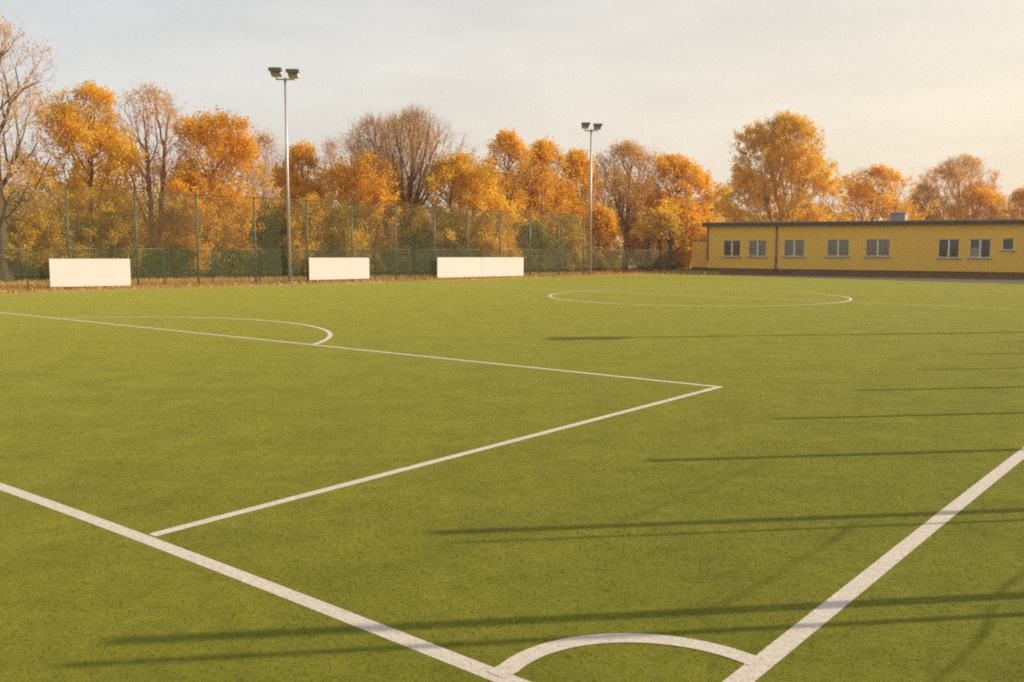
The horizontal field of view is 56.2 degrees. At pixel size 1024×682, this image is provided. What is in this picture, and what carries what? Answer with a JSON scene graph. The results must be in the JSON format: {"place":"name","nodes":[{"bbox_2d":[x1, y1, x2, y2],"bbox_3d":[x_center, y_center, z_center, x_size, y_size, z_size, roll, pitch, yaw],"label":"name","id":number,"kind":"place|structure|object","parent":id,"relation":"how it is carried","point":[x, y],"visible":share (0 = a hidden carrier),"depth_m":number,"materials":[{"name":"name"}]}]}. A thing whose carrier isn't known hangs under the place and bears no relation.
{"place":"outdoors","nodes":[
{"label":"outdoors","id":0,"kind":"place"},
{"bbox_2d":[0,243,1022,294],"bbox_3d":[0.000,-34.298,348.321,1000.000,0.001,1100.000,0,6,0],"label":"ground","id":1,"kind":"structure","parent":0,"point":[345,281],"depth_m":47.63,"materials":[{"name":"brown plant"}]},
{"bbox_2d":[7,251,44,280],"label":"hedge","id":2,"kind":"object","parent":1,"relation":"on","point":[16,277],"visible":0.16,"depth_m":48.54,"materials":[{"name":"green plant"}]},
{"bbox_2d":[0,12,72,281],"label":"half bare tree","id":3,"kind":"object","parent":1,"relation":"on","point":[12,162],"visible":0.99,"depth_m":46.45,"materials":[{"name":"orange-brown autumn leaves"},{"name":"twig bark"},{"name":"dark bark"}]},
{"bbox_2d":[1,184,74,279],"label":"shrub","id":4,"kind":"object","parent":1,"relation":"on","point":[31,237],"visible":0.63,"depth_m":48.08,"materials":[{"name":"orange plant"}]},
{"bbox_2d":[30,206,119,279],"bbox_3d":[-22.666,-4.965,49.658,4.664,4.024,4.309,0,6,0],"label":"shrub","id":5,"kind":"object","parent":1,"relation":"on","point":[75,222],"visible":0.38,"depth_m":49.41,"materials":[{"name":"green plant"}]},
{"bbox_2d":[1,77,159,258],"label":"autumn tree","id":6,"kind":"object","parent":1,"relation":"on","point":[97,134],"visible":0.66,"depth_m":50.41,"materials":[{"name":"orange plant"}]},
{"bbox_2d":[49,259,130,287],"bbox_3d":[-17.758,-2.847,40.440,3.176,1.278,0.128,-4,7,-35],"label":"white board","id":7,"kind":"object","parent":1,"relation":"on","point":[85,272],"visible":0.91,"depth_m":40.35,"materials":[{"name":"metal"}]},
{"bbox_2d":[85,200,151,269],"bbox_3d":[-20.810,-5.419,50.687,3.833,4.278,3.228,0,6,0],"label":"shrub","id":8,"kind":"object","parent":1,"relation":"on","point":[119,233],"visible":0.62,"depth_m":50.19,"materials":[{"name":"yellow plant"}]},
{"bbox_2d":[104,77,193,276],"bbox_3d":[-20.153,-9.016,53.363,5.789,10.935,4.441,-2,6,-20],"label":"half bare tree","id":9,"kind":"object","parent":1,"relation":"on","point":[161,172],"visible":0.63,"depth_m":52.93,"materials":[{"name":"orange-brown autumn leaves"},{"name":"twig bark"},{"name":"bark"}]},
{"bbox_2d":[142,203,214,276],"bbox_3d":[-18.600,-5.524,52.769,3.972,4.127,3.696,-5,8,-43],"label":"shrub","id":10,"kind":"object","parent":1,"relation":"on","point":[162,229],"visible":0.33,"depth_m":52.12,"materials":[{"name":"orange plant"}]},
{"bbox_2d":[157,105,279,275],"bbox_3d":[-16.108,-8.112,52.255,6.811,9.327,5.649,0,6,0],"label":"autumn tree","id":11,"kind":"object","parent":1,"relation":"on","point":[239,145],"visible":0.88,"depth_m":51.61,"materials":[{"name":"orange plant"}]},
{"bbox_2d":[128,246,314,278],"bbox_3d":[-15.660,-4.282,52.336,9.881,2.019,2.382,-2,6,-18],"label":"hedge","id":12,"kind":"object","parent":1,"relation":"on","point":[149,266],"visible":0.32,"depth_m":51.95,"materials":[{"name":"green plant"}]},
{"bbox_2d":[244,127,285,263],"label":"half bare tree","id":13,"kind":"object","parent":1,"relation":"on","point":[262,138],"visible":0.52,"depth_m":66.93,"materials":[{"name":"orange-brown autumn leaves"},{"name":"twig bark"}]},
{"bbox_2d":[237,199,293,269],"bbox_3d":[-13.834,-5.896,54.693,3.474,4.431,3.299,3,7,25],"label":"shrub","id":14,"kind":"object","parent":1,"relation":"on","point":[268,223],"visible":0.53,"depth_m":54.05,"materials":[{"name":"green plant"}]},
{"bbox_2d":[268,67,299,283],"bbox_3d":[-10.540,-7.673,44.968,1.372,9.940,0.791,0,6,-4],"label":"floodlight mast","id":15,"kind":"object","parent":1,"relation":"on","point":[276,72],"visible":0.95,"depth_m":44.87,"materials":[{"name":"metal"}]},
{"bbox_2d":[0,184,584,289],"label":"tall fence","id":16,"kind":"object","parent":1,"relation":"on","point":[196,215],"visible":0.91,"depth_m":44.63,"materials":[{"name":"green metal"}]},
{"bbox_2d":[265,139,330,271],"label":"autumn tree","id":17,"kind":"object","parent":1,"relation":"on","point":[300,153],"visible":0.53,"depth_m":56.82,"materials":[{"name":"orange plant"}]},
{"bbox_2d":[271,191,347,275],"bbox_3d":[-11.094,-5.913,53.722,4.156,4.940,4.179,-4,7,-36],"label":"shrub","id":18,"kind":"object","parent":1,"relation":"on","point":[312,196],"visible":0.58,"depth_m":53.01,"materials":[{"name":"orange plant"}]},
{"bbox_2d":[310,135,349,206],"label":"bare tree","id":19,"kind":"object","parent":1,"relation":"on","point":[331,151],"visible":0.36,"depth_m":68.83,"materials":[{"name":"orange plant"}]},
{"bbox_2d":[309,258,368,282],"bbox_3d":[-8.452,-3.491,46.961,3.190,1.206,0.128,-4,7,-35],"label":"white board","id":20,"kind":"object","parent":1,"relation":"on","point":[336,268],"visible":0.89,"depth_m":46.86,"materials":[{"name":"metal"}]},
{"bbox_2d":[0,248,680,288],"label":"fence","id":21,"kind":"object","parent":1,"relation":"on","point":[118,251],"visible":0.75,"depth_m":46.03,"materials":[{"name":"green metal"}]},
{"bbox_2d":[323,200,375,275],"bbox_3d":[-9.197,-5.689,53.753,3.271,4.382,3.435,0,6,0],"label":"shrub","id":22,"kind":"object","parent":1,"relation":"on","point":[346,228],"visible":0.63,"depth_m":53.17,"materials":[{"name":"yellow plant"}]},
{"bbox_2d":[299,148,430,271],"bbox_3d":[-8.905,-7.447,55.297,6.950,7.360,6.820,-4,7,-32],"label":"autumn tree","id":23,"kind":"object","parent":1,"relation":"on","point":[356,175],"visible":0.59,"depth_m":54.51,"materials":[{"name":"orange plant"}]},
{"bbox_2d":[315,250,436,275],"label":"hedge","id":24,"kind":"object","parent":1,"relation":"on","point":[381,272],"visible":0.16,"depth_m":55.61,"materials":[{"name":"green plant"}]},
{"bbox_2d":[333,106,420,269],"bbox_3d":[-8.528,-9.311,59.557,5.623,10.183,4.984,-4,7,-34],"label":"bare tree","id":25,"kind":"object","parent":1,"relation":"on","point":[370,122],"visible":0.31,"depth_m":58.59,"materials":[{"name":"brown plant"}]},
{"bbox_2d":[363,100,478,274],"bbox_3d":[-5.706,-9.184,57.771,6.802,10.352,5.911,-2,6,-23],"label":"bare tree","id":26,"kind":"object","parent":1,"relation":"on","point":[414,148],"visible":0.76,"depth_m":56.56,"materials":[{"name":"brown plant"}]},
{"bbox_2d":[394,215,451,271],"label":"shrub","id":27,"kind":"object","parent":1,"relation":"on","point":[413,242],"visible":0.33,"depth_m":55.93,"materials":[{"name":"green plant"}]},
{"bbox_2d":[425,206,477,274],"bbox_3d":[-3.283,-5.653,55.856,3.397,4.346,3.159,3,6,23],"label":"shrub","id":28,"kind":"object","parent":1,"relation":"on","point":[458,221],"visible":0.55,"depth_m":55.24,"materials":[{"name":"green plant"}]},
{"bbox_2d":[411,147,527,268],"bbox_3d":[-2.837,-7.620,56.229,6.654,7.566,5.938,5,8,42],"label":"autumn tree","id":29,"kind":"object","parent":1,"relation":"on","point":[457,173],"visible":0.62,"depth_m":55.39,"materials":[{"name":"orange plant"}]},
{"bbox_2d":[437,257,523,277],"bbox_3d":[-1.662,-3.960,51.719,5.545,1.153,0.128,-4,7,-35],"label":"white board","id":30,"kind":"object","parent":1,"relation":"on","point":[453,267],"visible":0.92,"depth_m":51.57,"materials":[{"name":"metal"}]},
{"bbox_2d":[461,202,523,256],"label":"shrub","id":31,"kind":"object","parent":1,"relation":"on","point":[491,247],"visible":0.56,"depth_m":55.18,"materials":[{"name":"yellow plant"}]},
{"bbox_2d":[1,141,1023,262],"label":"distant wood","id":32,"kind":"object","parent":1,"relation":"on","point":[380,227],"visible":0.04,"depth_m":77.80,"materials":[{"name":"orange plant"}]},
{"bbox_2d":[470,126,559,248],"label":"autumn tree","id":33,"kind":"object","parent":1,"relation":"on","point":[509,145],"visible":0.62,"depth_m":58.80,"materials":[{"name":"orange plant"}]},
{"bbox_2d":[512,216,564,271],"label":"shrub","id":34,"kind":"object","parent":1,"relation":"on","point":[538,236],"visible":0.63,"depth_m":59.21,"materials":[{"name":"green plant"}]},
{"bbox_2d":[504,134,585,271],"bbox_3d":[2.194,-8.775,61.493,5.618,8.760,5.151,-3,7,-29],"label":"autumn tree","id":35,"kind":"object","parent":1,"relation":"on","point":[545,154],"visible":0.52,"depth_m":60.55,"materials":[{"name":"orange plant"}]},
{"bbox_2d":[510,247,623,272],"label":"hedge","id":36,"kind":"object","parent":1,"relation":"on","point":[578,269],"visible":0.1,"depth_m":62.60,"materials":[{"name":"green plant"}]},
{"bbox_2d":[549,209,594,272],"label":"shrub","id":37,"kind":"object","parent":1,"relation":"on","point":[579,241],"visible":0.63,"depth_m":60.09,"materials":[{"name":"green plant"}]},
{"bbox_2d":[547,147,608,253],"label":"autumn tree","id":38,"kind":"object","parent":1,"relation":"on","point":[579,163],"visible":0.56,"depth_m":62.70,"materials":[{"name":"orange plant"}]},
{"bbox_2d":[581,122,601,274],"bbox_3d":[4.596,-8.246,55.984,1.213,8.794,0.699,0,6,-1],"label":"floodlight mast","id":39,"kind":"object","parent":1,"relation":"on","point":[596,126],"visible":0.96,"depth_m":55.95,"materials":[{"name":"metal"}]},
{"bbox_2d":[584,202,628,271],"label":"shrub","id":40,"kind":"object","parent":1,"relation":"on","point":[605,226],"visible":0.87,"depth_m":61.23,"materials":[{"name":"orange plant"}]},
{"bbox_2d":[580,137,670,269],"bbox_3d":[7.913,-9.395,65.532,5.915,9.133,6.268,-6,8,-43],"label":"half bare tree","id":41,"kind":"object","parent":1,"relation":"on","point":[618,183],"visible":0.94,"depth_m":64.79,"materials":[{"name":"brown plant"}]},
{"bbox_2d":[615,223,667,269],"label":"shrub","id":42,"kind":"object","parent":1,"relation":"on","point":[635,243],"visible":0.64,"depth_m":65.22,"materials":[{"name":"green plant"}]},
{"bbox_2d":[628,206,668,271],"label":"young tree","id":43,"kind":"object","parent":1,"relation":"on","point":[645,225],"visible":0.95,"depth_m":61.66,"materials":[{"name":"orange plant"}]},
{"bbox_2d":[633,249,691,268],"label":"hedge","id":44,"kind":"object","parent":1,"relation":"on","point":[682,267],"visible":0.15,"depth_m":68.79,"materials":[{"name":"green plant"}]},
{"bbox_2d":[642,204,690,270],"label":"young tree","id":45,"kind":"object","parent":1,"relation":"on","point":[659,211],"visible":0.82,"depth_m":61.58,"materials":[{"name":"orange plant"}]},
{"bbox_2d":[650,205,685,270],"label":"young tree","id":46,"kind":"object","parent":1,"relation":"on","point":[670,241],"visible":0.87,"depth_m":61.65,"materials":[{"name":"orange plant"}]},
{"bbox_2d":[618,152,734,268],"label":"autumn tree","id":47,"kind":"object","parent":1,"relation":"on","point":[676,167],"visible":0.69,"depth_m":66.29,"materials":[{"name":"orange plant"}]},
{"bbox_2d":[661,225,698,265],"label":"shrub","id":48,"kind":"object","parent":1,"relation":"on","point":[688,247],"visible":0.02,"depth_m":71.21,"materials":[{"name":"orange plant"}]},
{"bbox_2d":[696,187,749,238],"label":"autumn tree","id":49,"kind":"object","parent":1,"relation":"on","point":[712,210],"visible":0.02,"depth_m":108.41,"materials":[{"name":"orange plant"}]},
{"bbox_2d":[712,109,851,221],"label":"autumn tree","id":50,"kind":"object","parent":1,"relation":"on","point":[793,168],"visible":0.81,"depth_m":81.40,"materials":[{"name":"orange plant"}]},
{"bbox_2d":[819,162,941,220],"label":"autumn tree","id":51,"kind":"object","parent":1,"relation":"on","point":[861,190],"visible":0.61,"depth_m":86.03,"materials":[{"name":"orange plant"}]},
{"bbox_2d":[896,181,946,219],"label":"autumn tree","id":52,"kind":"object","parent":1,"relation":"on","point":[917,202],"visible":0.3,"depth_m":92.57,"materials":[{"name":"orange plant"}]},
{"bbox_2d":[911,152,1003,219],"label":"autumn tree","id":53,"kind":"object","parent":1,"relation":"on","point":[955,175],"visible":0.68,"depth_m":90.20,"materials":[{"name":"orange plant"}]},
{"bbox_2d":[933,184,1023,219],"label":"autumn tree","id":54,"kind":"object","parent":1,"relation":"on","point":[994,198],"visible":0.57,"depth_m":88.22,"materials":[{"name":"orange plant"}]},
{"bbox_2d":[986,185,1023,218],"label":"autumn tree","id":55,"kind":"object","parent":1,"relation":"on","point":[1017,196],"visible":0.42,"depth_m":88.64,"materials":[{"name":"orange plant"}]},
{"bbox_2d":[0,274,1023,681],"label":"artificial turf","id":56,"kind":"structure","parent":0,"point":[694,324],"depth_m":8.28,"materials":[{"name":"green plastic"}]},
{"bbox_2d":[19,283,368,294],"bbox_3d":[-15.215,-2.004,38.428,22.222,0.001,0.070,-5,8,-39],"label":"touchline","id":57,"kind":"object","parent":56,"relation":"on","point":[179,289],"visible":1,"depth_m":39.59,"materials":[{"name":"white paint"}]},
{"bbox_2d":[78,317,332,344],"bbox_3d":[-6.848,-0.381,22.874,10.232,0.001,2.936,5,8,39],"label":"penalty arc","id":58,"kind":"object","parent":56,"relation":"on","point":[329,336],"visible":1,"depth_m":22.48,"materials":[{"name":"white paint"}]},
{"bbox_2d":[0,483,529,681],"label":"goal line","id":59,"kind":"object","parent":56,"relation":"on","point":[473,666],"visible":1,"depth_m":5.44,"materials":[{"name":"white paint"}]},
{"bbox_2d":[0,312,721,387],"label":"penalty area line","id":60,"kind":"object","parent":56,"relation":"on","point":[402,354],"visible":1,"depth_m":16.79,"materials":[{"name":"white paint"}]},
{"bbox_2d":[149,387,719,535],"bbox_3d":[0.198,0.976,9.859,0.095,0.001,8.527,5,8,38],"label":"penalty area line","id":61,"kind":"object","parent":56,"relation":"on","point":[207,520],"visible":1,"depth_m":8.27,"materials":[{"name":"white paint"}]},
{"bbox_2d":[487,633,762,677],"bbox_3d":[0.524,1.515,4.679,1.332,0.001,0.440,-1,6,-7],"label":"corner arc","id":62,"kind":"object","parent":56,"relation":"on","point":[515,663],"visible":1,"depth_m":4.74,"materials":[{"name":"white paint"}]},
{"bbox_2d":[380,282,1004,308],"bbox_3d":[6.589,-1.675,35.275,35.162,0.001,0.090,5,8,40],"label":"halfway line","id":63,"kind":"object","parent":56,"relation":"on","point":[714,296],"visible":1,"depth_m":34.00,"materials":[{"name":"white paint"}]},
{"bbox_2d":[548,289,852,305],"bbox_3d":[6.662,-1.620,34.746,10.698,0.001,10.698,0,6,0],"label":"circle","id":64,"kind":"object","parent":56,"relation":"on","point":[850,299],"visible":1,"depth_m":32.83,"materials":[{"name":"white paint"}]},
{"bbox_2d":[722,447,1023,681],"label":"touchline","id":65,"kind":"object","parent":56,"relation":"on","point":[777,650],"visible":1,"depth_m":5.58,"materials":[{"name":"white paint"}]},
{"bbox_2d":[0,0,1023,241],"label":"sky","id":66,"kind":"structure","parent":0,"point":[904,85],"materials":[{"name":"white"}]},
{"bbox_2d":[602,271,1023,283],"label":"path","id":67,"kind":"structure","parent":0,"point":[1009,280],"depth_m":52.77,"materials":[{"name":"beige concrete"}]},
{"bbox_2d":[691,212,1023,277],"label":"yellow building","id":68,"kind":"structure","parent":0,"point":[899,243],"depth_m":56.89,"materials":[{"name":"paint"}]},
{"bbox_2d":[723,240,741,257],"bbox_3d":[14.129,-5.862,61.269,1.509,1.529,0.830,4,7,30],"label":"window","id":69,"kind":"structure","parent":68,"relation":"in","point":[731,248],"depth_m":61.50,"materials":[{"name":"grey glass"}]},
{"bbox_2d":[748,240,767,257],"bbox_3d":[15.548,-5.781,60.436,1.524,1.515,0.830,4,7,30],"label":"window","id":70,"kind":"structure","parent":68,"relation":"in","point":[757,248],"depth_m":60.27,"materials":[{"name":"grey glass"}]},
{"bbox_2d":[784,240,805,257],"bbox_3d":[17.503,-5.691,59.289,1.649,1.536,0.830,3,7,30],"label":"window","id":71,"kind":"structure","parent":68,"relation":"in","point":[792,248],"depth_m":59.12,"materials":[{"name":"grey glass"}]},
{"bbox_2d":[827,239,850,257],"bbox_3d":[19.758,-5.573,57.963,1.677,1.533,0.830,3,7,30],"label":"window","id":72,"kind":"structure","parent":68,"relation":"in","point":[837,248],"depth_m":57.79,"materials":[{"name":"grey glass"}]},
{"bbox_2d":[865,239,890,257],"bbox_3d":[21.706,-5.472,56.818,1.743,1.531,0.830,3,7,30],"label":"window","id":73,"kind":"structure","parent":68,"relation":"in","point":[875,248],"depth_m":56.63,"materials":[{"name":"grey glass"}]},
{"bbox_2d":[936,239,960,258],"bbox_3d":[25.015,-5.245,54.877,1.489,1.572,0.830,4,7,30],"label":"window","id":74,"kind":"structure","parent":68,"relation":"in","point":[947,248],"depth_m":55.05,"materials":[{"name":"grey glass"}]},
{"bbox_2d":[967,239,991,258],"bbox_3d":[26.402,-5.167,54.063,1.460,1.556,0.830,4,7,30],"label":"window","id":75,"kind":"structure","parent":68,"relation":"in","point":[979,248],"depth_m":54.16,"materials":[{"name":"grey glass"}]},
{"bbox_2d":[1000,238,1015,250],"bbox_3d":[27.597,-5.326,53.337,0.957,1.159,0.830,4,7,30],"label":"window","id":76,"kind":"structure","parent":68,"relation":"in","point":[1008,243],"depth_m":53.55,"materials":[{"name":"grey glass"}]}
]}

